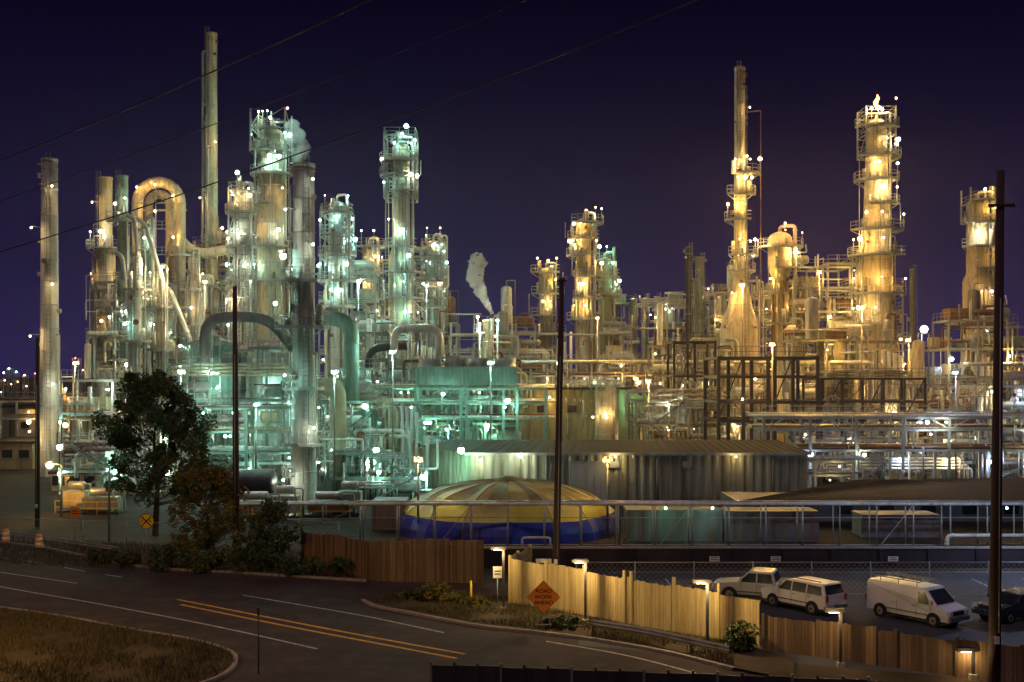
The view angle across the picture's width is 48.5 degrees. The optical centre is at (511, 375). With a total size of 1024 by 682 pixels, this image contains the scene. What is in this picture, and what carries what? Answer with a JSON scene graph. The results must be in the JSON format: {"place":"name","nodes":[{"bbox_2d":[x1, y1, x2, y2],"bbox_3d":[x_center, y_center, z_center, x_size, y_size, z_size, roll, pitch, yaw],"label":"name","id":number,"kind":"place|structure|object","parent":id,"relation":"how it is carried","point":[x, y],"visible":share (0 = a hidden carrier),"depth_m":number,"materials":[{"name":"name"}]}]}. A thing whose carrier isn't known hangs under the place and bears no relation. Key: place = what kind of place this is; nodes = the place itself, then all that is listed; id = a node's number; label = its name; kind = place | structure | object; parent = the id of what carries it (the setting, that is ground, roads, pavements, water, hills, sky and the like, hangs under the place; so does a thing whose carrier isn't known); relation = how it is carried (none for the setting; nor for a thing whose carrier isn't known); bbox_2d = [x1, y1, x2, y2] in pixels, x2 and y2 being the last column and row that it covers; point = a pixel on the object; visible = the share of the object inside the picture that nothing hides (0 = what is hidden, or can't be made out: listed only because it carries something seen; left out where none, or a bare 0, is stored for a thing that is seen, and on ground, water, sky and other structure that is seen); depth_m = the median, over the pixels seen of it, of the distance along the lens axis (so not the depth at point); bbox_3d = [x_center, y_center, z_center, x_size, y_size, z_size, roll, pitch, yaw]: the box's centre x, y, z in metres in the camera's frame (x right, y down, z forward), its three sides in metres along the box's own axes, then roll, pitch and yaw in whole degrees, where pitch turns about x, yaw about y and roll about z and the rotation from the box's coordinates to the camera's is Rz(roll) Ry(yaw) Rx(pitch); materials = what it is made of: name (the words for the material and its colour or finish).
{"place":"outdoors","nodes":[
{"label":"outdoors","id":0,"kind":"place"},
{"bbox_2d":[0,0,696,251],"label":"overhead power line","id":1,"kind":"object","parent":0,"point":[290,95],"visible":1,"depth_m":50.24,"materials":[{"name":"metal"}]},
{"bbox_2d":[0,544,772,681],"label":"road","id":2,"kind":"structure","parent":0,"point":[146,590],"depth_m":54.73,"materials":[{"name":"asphalt"}]},
{"bbox_2d":[0,605,235,681],"bbox_3d":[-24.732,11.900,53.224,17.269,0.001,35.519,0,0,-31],"label":"grass verge","id":3,"kind":"object","parent":2,"relation":"on","point":[148,649],"depth_m":48.47,"materials":[{"name":"plant"}]},
{"bbox_2d":[0,558,794,677],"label":"road marking","id":4,"kind":"object","parent":2,"relation":"on","point":[312,625],"visible":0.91,"depth_m":54.28,"materials":[{"name":"paint"}]},
{"bbox_2d":[361,599,734,669],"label":"kerb","id":5,"kind":"structure","parent":2,"relation":"on","point":[681,655],"depth_m":52.27,"materials":[{"name":"concrete"}]},
{"bbox_2d":[430,661,892,681],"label":"road barrier","id":6,"kind":"object","parent":2,"relation":"on","point":[454,672],"visible":1,"depth_m":42.79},
{"bbox_2d":[0,378,1023,681],"bbox_3d":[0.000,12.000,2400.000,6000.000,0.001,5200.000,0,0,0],"label":"ground","id":7,"kind":"structure","parent":0,"point":[800,670],"depth_m":70.61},
{"bbox_2d":[0,536,378,581],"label":"roadside weeds","id":8,"kind":"object","parent":7,"relation":"on","point":[108,565],"visible":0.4,"depth_m":74.59,"materials":[{"name":"plant"}]},
{"bbox_2d":[165,458,251,557],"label":"tree","id":9,"kind":"object","parent":7,"relation":"on","point":[218,482],"visible":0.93,"depth_m":73.95,"materials":[{"name":"green plant"}]},
{"bbox_2d":[233,286,239,552],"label":"utility pole","id":10,"kind":"object","parent":7,"relation":"on","point":[235,424],"visible":0.76,"depth_m":73.93,"materials":[{"name":"wood"}]},
{"bbox_2d":[232,497,303,569],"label":"bush","id":11,"kind":"object","parent":7,"relation":"on","point":[272,512],"visible":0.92,"depth_m":69.63,"materials":[{"name":"green plant"}]},
{"bbox_2d":[301,530,483,582],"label":"wooden fence","id":12,"kind":"object","parent":7,"relation":"on","point":[402,559],"visible":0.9,"depth_m":66.13,"materials":[{"name":"brown wood"}]},
{"bbox_2d":[0,416,1022,537],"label":"plant yard","id":13,"kind":"structure","parent":7,"relation":"on","point":[17,493],"depth_m":93.89,"materials":[{"name":"concrete"}]},
{"bbox_2d":[0,437,64,468],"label":"control building","id":14,"kind":"structure","parent":13,"relation":"on","point":[17,452],"depth_m":145.00,"materials":[{"name":"brown"}]},
{"bbox_2d":[35,338,39,526],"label":"utility pole","id":15,"kind":"object","parent":13,"relation":"on","point":[37,454],"visible":0.97,"depth_m":89.75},
{"bbox_2d":[28,150,70,476],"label":"concrete smokestack","id":16,"kind":"object","parent":13,"relation":"on","point":[50,311],"visible":0.9,"depth_m":134.10,"materials":[{"name":"grey concrete"}]},
{"bbox_2d":[58,336,141,467],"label":"process structure","id":17,"kind":"object","parent":13,"relation":"on","point":[89,405],"visible":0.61,"depth_m":132.94,"materials":[{"name":"silver metal"}]},
{"bbox_2d":[74,488,126,513],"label":"equipment skid","id":18,"kind":"object","parent":13,"relation":"on","point":[96,502],"visible":0.81,"depth_m":98.33,"materials":[{"name":"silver metal"}]},
{"bbox_2d":[85,170,116,396],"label":"distillation column","id":19,"kind":"structure","parent":13,"relation":"on","point":[105,256],"depth_m":163.91,"materials":[{"name":"silver metal"}]},
{"bbox_2d":[56,421,187,496],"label":"process structure","id":20,"kind":"object","parent":13,"relation":"on","point":[98,459],"visible":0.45,"depth_m":111.50,"materials":[{"name":"silver metal"}]},
{"bbox_2d":[106,169,137,457],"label":"distillation column","id":21,"kind":"structure","parent":13,"relation":"on","point":[122,226],"depth_m":159.29,"materials":[{"name":"silver metal"}]},
{"bbox_2d":[121,249,151,453],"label":"reactor vessel","id":22,"kind":"object","parent":13,"relation":"on","point":[138,336],"visible":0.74,"depth_m":149.34,"materials":[{"name":"silver metal"}]},
{"bbox_2d":[130,215,155,462],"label":"reactor vessel","id":23,"kind":"object","parent":13,"relation":"on","point":[150,264],"visible":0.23,"depth_m":154.27,"materials":[{"name":"silver metal"}]},
{"bbox_2d":[85,244,223,456],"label":"process structure","id":24,"kind":"object","parent":13,"relation":"on","point":[110,349],"visible":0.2,"depth_m":158.87,"materials":[{"name":"silver metal"}]},
{"bbox_2d":[90,369,219,535],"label":"broadleaf tree","id":25,"kind":"object","parent":13,"relation":"on","point":[167,420],"visible":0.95,"depth_m":84.06,"materials":[{"name":"green plant"}]},
{"bbox_2d":[146,263,175,444],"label":"reactor vessel","id":26,"kind":"object","parent":13,"relation":"on","point":[156,337],"visible":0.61,"depth_m":151.44,"materials":[{"name":"silver metal"}]},
{"bbox_2d":[113,213,191,394],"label":"sloping transfer line","id":27,"kind":"object","parent":26,"relation":"attached to","point":[157,263],"visible":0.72,"depth_m":151.29,"materials":[{"name":"beige metal"}]},
{"bbox_2d":[131,176,232,395],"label":"arched overhead duct","id":28,"kind":"object","parent":13,"relation":"on","point":[175,209],"visible":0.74,"depth_m":167.38,"materials":[{"name":"brown"}]},
{"bbox_2d":[180,249,203,381],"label":"reactor vessel","id":29,"kind":"object","parent":13,"relation":"on","point":[193,285],"visible":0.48,"depth_m":159.36,"materials":[{"name":"silver metal"}]},
{"bbox_2d":[179,330,240,456],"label":"process structure","id":30,"kind":"object","parent":13,"relation":"on","point":[220,344],"visible":0.28,"depth_m":121.89,"materials":[{"name":"silver metal"}]},
{"bbox_2d":[199,26,222,334],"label":"tall smokestack","id":31,"kind":"object","parent":13,"relation":"on","point":[213,236],"visible":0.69,"depth_m":171.12,"materials":[{"name":"silver metal"}]},
{"bbox_2d":[161,329,292,492],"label":"process structure","id":32,"kind":"object","parent":13,"relation":"on","point":[268,418],"visible":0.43,"depth_m":116.63,"materials":[{"name":"silver metal"}]},
{"bbox_2d":[199,312,292,361],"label":"elbow duct","id":33,"kind":"object","parent":32,"relation":"attached to","point":[210,322],"visible":0.87,"depth_m":117.53,"materials":[{"name":"metal"}]},
{"bbox_2d":[179,216,292,443],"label":"process structure","id":34,"kind":"object","parent":13,"relation":"on","point":[222,267],"visible":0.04,"depth_m":173.42,"materials":[{"name":"silver metal"}]},
{"bbox_2d":[225,169,258,345],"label":"distillation column","id":35,"kind":"structure","parent":13,"relation":"on","point":[242,211],"depth_m":158.98,"materials":[{"name":"silver metal"}]},
{"bbox_2d":[231,469,277,499],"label":"horizontal drum","id":36,"kind":"object","parent":13,"relation":"on","point":[258,480],"visible":0.48,"depth_m":102.99,"materials":[{"name":"metal"}]},
{"bbox_2d":[248,336,291,482],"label":"process structure","id":37,"kind":"object","parent":13,"relation":"on","point":[274,344],"visible":0.32,"depth_m":125.91,"materials":[{"name":"silver metal"}]},
{"bbox_2d":[247,106,293,345],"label":"fractionator","id":38,"kind":"object","parent":13,"relation":"on","point":[270,143],"visible":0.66,"depth_m":166.01,"materials":[{"name":"silver metal"}]},
{"bbox_2d":[189,396,386,493],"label":"pipe rack","id":39,"kind":"object","parent":13,"relation":"on","point":[246,449],"visible":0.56,"depth_m":112.31,"materials":[{"name":"silver metal"}]},
{"bbox_2d":[273,154,332,500],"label":"front smokestack","id":40,"kind":"object","parent":13,"relation":"on","point":[303,388],"visible":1,"depth_m":105.03,"materials":[{"name":"silver metal"}]},
{"bbox_2d":[302,491,354,517],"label":"equipment skid","id":41,"kind":"object","parent":13,"relation":"on","point":[316,510],"visible":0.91,"depth_m":96.42,"materials":[{"name":"silver metal"}]},
{"bbox_2d":[317,193,356,425],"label":"distillation column","id":42,"kind":"structure","parent":13,"relation":"on","point":[336,280],"depth_m":156.82,"materials":[{"name":"silver metal"}]},
{"bbox_2d":[315,311,361,490],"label":"elbow duct","id":43,"kind":"object","parent":13,"relation":"on","point":[347,325],"visible":0.81,"depth_m":111.26,"materials":[{"name":"metal"}]},
{"bbox_2d":[315,247,383,456],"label":"process structure","id":44,"kind":"object","parent":13,"relation":"on","point":[366,296],"visible":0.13,"depth_m":161.38,"materials":[{"name":"silver metal"}]},
{"bbox_2d":[354,229,384,358],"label":"absorber column","id":45,"kind":"structure","parent":13,"relation":"on","point":[366,249],"depth_m":169.00,"materials":[{"name":"silver metal"}]},
{"bbox_2d":[316,371,426,483],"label":"process structure","id":46,"kind":"object","parent":13,"relation":"on","point":[406,444],"visible":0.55,"depth_m":122.80,"materials":[{"name":"silver metal"}]},
{"bbox_2d":[319,423,438,499],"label":"process structure","id":47,"kind":"object","parent":13,"relation":"on","point":[392,485],"visible":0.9,"depth_m":108.36,"materials":[{"name":"silver metal"}]},
{"bbox_2d":[357,308,437,465],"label":"process structure","id":48,"kind":"object","parent":13,"relation":"on","point":[368,325],"visible":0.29,"depth_m":151.89,"materials":[{"name":"silver metal"}]},
{"bbox_2d":[379,123,424,449],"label":"distillation column","id":49,"kind":"structure","parent":13,"relation":"on","point":[402,297],"depth_m":163.39,"materials":[{"name":"silver metal"}]},
{"bbox_2d":[380,232,451,448],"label":"process structure","id":50,"kind":"object","parent":13,"relation":"on","point":[419,308],"visible":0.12,"depth_m":170.26,"materials":[{"name":"silver metal"}]},
{"bbox_2d":[421,227,447,429],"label":"absorber column","id":51,"kind":"structure","parent":13,"relation":"on","point":[434,266],"depth_m":170.94,"materials":[{"name":"silver metal"}]},
{"bbox_2d":[414,359,517,442],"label":"air cooler","id":52,"kind":"object","parent":13,"relation":"on","point":[454,372],"visible":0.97,"depth_m":126.00,"materials":[{"name":"teal"}]},
{"bbox_2d":[401,354,531,444],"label":"process structure","id":53,"kind":"object","parent":13,"relation":"on","point":[476,431],"visible":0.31,"depth_m":134.86,"materials":[{"name":"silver metal"}]},
{"bbox_2d":[365,323,442,383],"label":"elbow duct","id":54,"kind":"object","parent":53,"relation":"attached to","point":[396,345],"visible":0.94,"depth_m":139.68,"materials":[{"name":"silver metal"}]},
{"bbox_2d":[419,279,552,436],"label":"process structure","id":55,"kind":"object","parent":13,"relation":"on","point":[504,315],"visible":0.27,"depth_m":173.71,"materials":[{"name":"silver metal"}]},
{"bbox_2d":[369,378,607,475],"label":"pipe rack","id":56,"kind":"object","parent":13,"relation":"on","point":[503,416],"visible":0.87,"depth_m":128.35,"materials":[{"name":"silver metal"}]},
{"bbox_2d":[398,476,620,543],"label":"tarpaulin covered dome","id":57,"kind":"structure","parent":13,"relation":"on","point":[490,530],"depth_m":82.55,"materials":[{"name":"fabric"}]},
{"bbox_2d":[528,257,563,378],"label":"distillation column","id":58,"kind":"structure","parent":13,"relation":"on","point":[545,291],"depth_m":188.81,"materials":[{"name":"silver metal"}]},
{"bbox_2d":[503,307,638,408],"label":"process structure","id":59,"kind":"object","parent":13,"relation":"on","point":[613,327],"visible":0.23,"depth_m":179.79,"materials":[{"name":"silver metal"}]},
{"bbox_2d":[565,206,603,386],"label":"distillation column","id":60,"kind":"structure","parent":13,"relation":"on","point":[585,300],"depth_m":183.76,"materials":[{"name":"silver metal"}]},
{"bbox_2d":[519,387,652,439],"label":"tan process building","id":61,"kind":"structure","parent":13,"relation":"on","point":[533,429],"depth_m":149.94,"materials":[{"name":"brown"}]},
{"bbox_2d":[589,376,624,439],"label":"storage tank","id":62,"kind":"object","parent":13,"relation":"on","point":[606,420],"visible":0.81,"depth_m":136.69,"materials":[{"name":"beige metal"}]},
{"bbox_2d":[596,244,620,381],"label":"absorber column","id":63,"kind":"structure","parent":13,"relation":"on","point":[604,292],"depth_m":190.91,"materials":[{"name":"silver metal"}]},
{"bbox_2d":[420,437,811,499],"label":"corrugated warehouse","id":64,"kind":"structure","parent":13,"relation":"on","point":[676,469],"depth_m":106.97,"materials":[{"name":"grey"}]},
{"bbox_2d":[503,355,800,398],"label":"pipe rack","id":65,"kind":"object","parent":13,"relation":"on","point":[635,375],"visible":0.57,"depth_m":164.87,"materials":[{"name":"silver metal"}]},
{"bbox_2d":[603,288,721,439],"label":"process structure","id":66,"kind":"object","parent":13,"relation":"on","point":[676,299],"visible":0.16,"depth_m":191.00,"materials":[{"name":"silver metal"}]},
{"bbox_2d":[667,332,715,439],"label":"steel portal frame","id":67,"kind":"object","parent":13,"relation":"on","point":[694,375],"visible":0.58,"depth_m":149.98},
{"bbox_2d":[644,297,746,439],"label":"process structure","id":68,"kind":"object","parent":13,"relation":"on","point":[659,368],"visible":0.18,"depth_m":162.06,"materials":[{"name":"silver metal"}]},
{"bbox_2d":[623,375,776,439],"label":"process structure","id":69,"kind":"object","parent":13,"relation":"on","point":[684,404],"visible":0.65,"depth_m":140.81,"materials":[{"name":"silver metal"}]},
{"bbox_2d":[693,252,708,420],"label":"exhaust stack","id":70,"kind":"object","parent":13,"relation":"on","point":[700,324],"visible":0.53,"depth_m":184.25,"materials":[{"name":"silver metal"}]},
{"bbox_2d":[719,60,771,430],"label":"heater stack","id":71,"kind":"object","parent":13,"relation":"on","point":[731,326],"visible":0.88,"depth_m":168.52,"materials":[{"name":"beige metal"}]},
{"bbox_2d":[705,260,811,404],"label":"process structure","id":72,"kind":"object","parent":13,"relation":"on","point":[720,305],"visible":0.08,"depth_m":177.64,"materials":[{"name":"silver metal"}]},
{"bbox_2d":[703,347,819,442],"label":"steel portal frame","id":73,"kind":"object","parent":13,"relation":"on","point":[743,401],"visible":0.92,"depth_m":129.87,"materials":[{"name":"beige"}]},
{"bbox_2d":[758,221,803,441],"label":"surge drum","id":74,"kind":"object","parent":13,"relation":"on","point":[782,263],"visible":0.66,"depth_m":170.61,"materials":[{"name":"beige metal"}]},
{"bbox_2d":[788,244,860,453],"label":"process structure","id":75,"kind":"object","parent":13,"relation":"on","point":[833,317],"visible":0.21,"depth_m":169.61,"materials":[{"name":"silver metal"}]},
{"bbox_2d":[775,290,921,466],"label":"process structure","id":76,"kind":"object","parent":13,"relation":"on","point":[836,364],"visible":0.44,"depth_m":151.45,"materials":[{"name":"beige metal"}]},
{"bbox_2d":[800,447,920,487],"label":"pipe rack","id":77,"kind":"object","parent":13,"relation":"on","point":[815,472],"visible":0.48,"depth_m":112.28,"materials":[{"name":"silver metal"}]},
{"bbox_2d":[802,377,926,478],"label":"steel portal frame","id":78,"kind":"object","parent":13,"relation":"on","point":[902,401],"visible":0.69,"depth_m":131.91,"materials":[{"name":"metal"}]},
{"bbox_2d":[721,477,1023,520],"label":"shed","id":79,"kind":"structure","parent":13,"relation":"on","point":[936,489],"depth_m":94.93,"materials":[{"name":"metal"}]},
{"bbox_2d":[846,94,906,442],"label":"distillation column","id":80,"kind":"structure","parent":13,"relation":"on","point":[875,254],"depth_m":166.11,"materials":[{"name":"beige metal"}]},
{"bbox_2d":[746,405,1023,487],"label":"pipe rack","id":81,"kind":"object","parent":13,"relation":"on","point":[903,428],"visible":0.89,"depth_m":117.34,"materials":[{"name":"silver metal"}]},
{"bbox_2d":[851,510,939,537],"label":"shipping container","id":82,"kind":"object","parent":13,"relation":"on","point":[926,527],"visible":0.97,"depth_m":83.95,"materials":[{"name":"metal"}]},
{"bbox_2d":[796,395,1022,483],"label":"process structure","id":83,"kind":"object","parent":13,"relation":"on","point":[877,465],"visible":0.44,"depth_m":125.93,"materials":[{"name":"silver metal"}]},
{"bbox_2d":[892,333,1023,471],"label":"process structure","id":84,"kind":"object","parent":13,"relation":"on","point":[981,396],"visible":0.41,"depth_m":143.65,"materials":[{"name":"silver metal"}]},
{"bbox_2d":[919,282,1023,456],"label":"process structure","id":85,"kind":"object","parent":13,"relation":"on","point":[973,313],"visible":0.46,"depth_m":161.81,"materials":[{"name":"beige metal"}]},
{"bbox_2d":[960,186,995,392],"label":"distillation column","id":86,"kind":"structure","parent":13,"relation":"on","point":[980,235],"depth_m":176.37,"materials":[{"name":"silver metal"}]},
{"bbox_2d":[552,276,566,564],"bbox_3d":[2.614,3.271,62.961,0.834,17.466,0.486,0,0,0],"label":"utility pole","id":87,"kind":"object","parent":7,"relation":"on","point":[557,504],"visible":0.91,"depth_m":62.85,"materials":[{"name":"wood"}]},
{"bbox_2d":[366,588,793,676],"bbox_3d":[3.118,11.890,54.434,24.853,0.001,6.317,0,0,39],"label":"planting bed","id":88,"kind":"object","parent":7,"relation":"on","point":[758,660],"visible":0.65,"depth_m":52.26,"materials":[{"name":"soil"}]},
{"bbox_2d":[508,544,760,646],"bbox_3d":[4.673,10.700,55.785,3.351,2.600,16.492,0,0,-37],"label":"wooden fence","id":89,"kind":"object","parent":88,"relation":"on","point":[674,607],"visible":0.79,"depth_m":54.51,"materials":[{"name":"brown wood"}]},
{"bbox_2d":[591,619,729,658],"bbox_3d":[6.461,11.610,49.950,7.514,0.780,0.516,0,0,44],"label":"guardrail","id":90,"kind":"object","parent":88,"relation":"on","point":[717,647],"visible":0.97,"depth_m":49.88,"materials":[{"name":"grey metal"}]},
{"bbox_2d":[720,619,759,652],"bbox_3d":[9.809,11.339,49.121,1.743,1.452,1.314,0,0,0],"label":"shrub","id":91,"kind":"object","parent":88,"relation":"on","point":[740,638],"visible":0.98,"depth_m":48.91,"materials":[{"name":"green plant"}]},
{"bbox_2d":[623,506,721,541],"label":"shipping container","id":92,"kind":"object","parent":7,"relation":"on","point":[704,529],"visible":0.98,"depth_m":81.94,"materials":[{"name":"metal"}]},
{"bbox_2d":[353,500,1023,545],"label":"pipeline gantry","id":93,"kind":"object","parent":7,"relation":"on","point":[616,503],"visible":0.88,"depth_m":78.07,"materials":[{"name":"silver metal"}]},
{"bbox_2d":[719,507,818,541],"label":"shipping container","id":94,"kind":"object","parent":7,"relation":"on","point":[748,529],"visible":0.85,"depth_m":81.94,"materials":[{"name":"metal"}]},
{"bbox_2d":[578,573,1023,681],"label":"parking lot","id":95,"kind":"structure","parent":7,"relation":"on","point":[972,628],"depth_m":56.76,"materials":[{"name":"asphalt"}]},
{"bbox_2d":[710,567,791,605],"bbox_3d":[13.349,11.198,60.588,5.265,1.711,2.106,0,0,22],"label":"silver pickup truck","id":96,"kind":"object","parent":95,"relation":"on","point":[752,582],"visible":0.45,"depth_m":60.10,"materials":[{"name":"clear metal"}]},
{"bbox_2d":[576,561,1023,594],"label":"chain link fence","id":97,"kind":"object","parent":95,"relation":"on","point":[694,562],"visible":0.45,"depth_m":61.99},
{"bbox_2d":[760,575,847,615],"bbox_3d":[14.931,11.182,58.385,2.034,1.731,4.374,0,0,-36],"label":"white suv","id":98,"kind":"object","parent":95,"relation":"on","point":[814,595],"visible":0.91,"depth_m":57.29,"materials":[{"name":"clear metal"}]},
{"bbox_2d":[762,613,1023,681],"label":"wooden fence","id":99,"kind":"object","parent":95,"relation":"on","point":[805,638],"visible":0.98,"depth_m":46.86,"materials":[{"name":"brown wood"}]},
{"bbox_2d":[864,572,969,627],"bbox_3d":[19.803,11.010,55.814,2.030,2.073,4.833,0,0,-36],"label":"white van","id":100,"kind":"object","parent":95,"relation":"on","point":[933,605],"visible":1,"depth_m":55.21,"materials":[{"name":"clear metal"}]},
{"bbox_2d":[971,587,1023,624],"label":"dark hatchback car","id":101,"kind":"object","parent":95,"relation":"on","point":[1012,604],"visible":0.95,"depth_m":55.19,"materials":[{"name":"black metal"}]},
{"bbox_2d":[988,170,1014,681],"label":"utility pole","id":102,"kind":"object","parent":7,"relation":"on","point":[994,633],"visible":1,"depth_m":44.29,"materials":[{"name":"wood"}]},
{"bbox_2d":[0,0,1023,377],"label":"sky","id":103,"kind":"structure","parent":0,"point":[635,123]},
{"bbox_2d":[484,546,1023,567],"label":"retaining wall","id":104,"kind":"structure","parent":0,"point":[568,554],"depth_m":70.83,"materials":[{"name":"concrete"}]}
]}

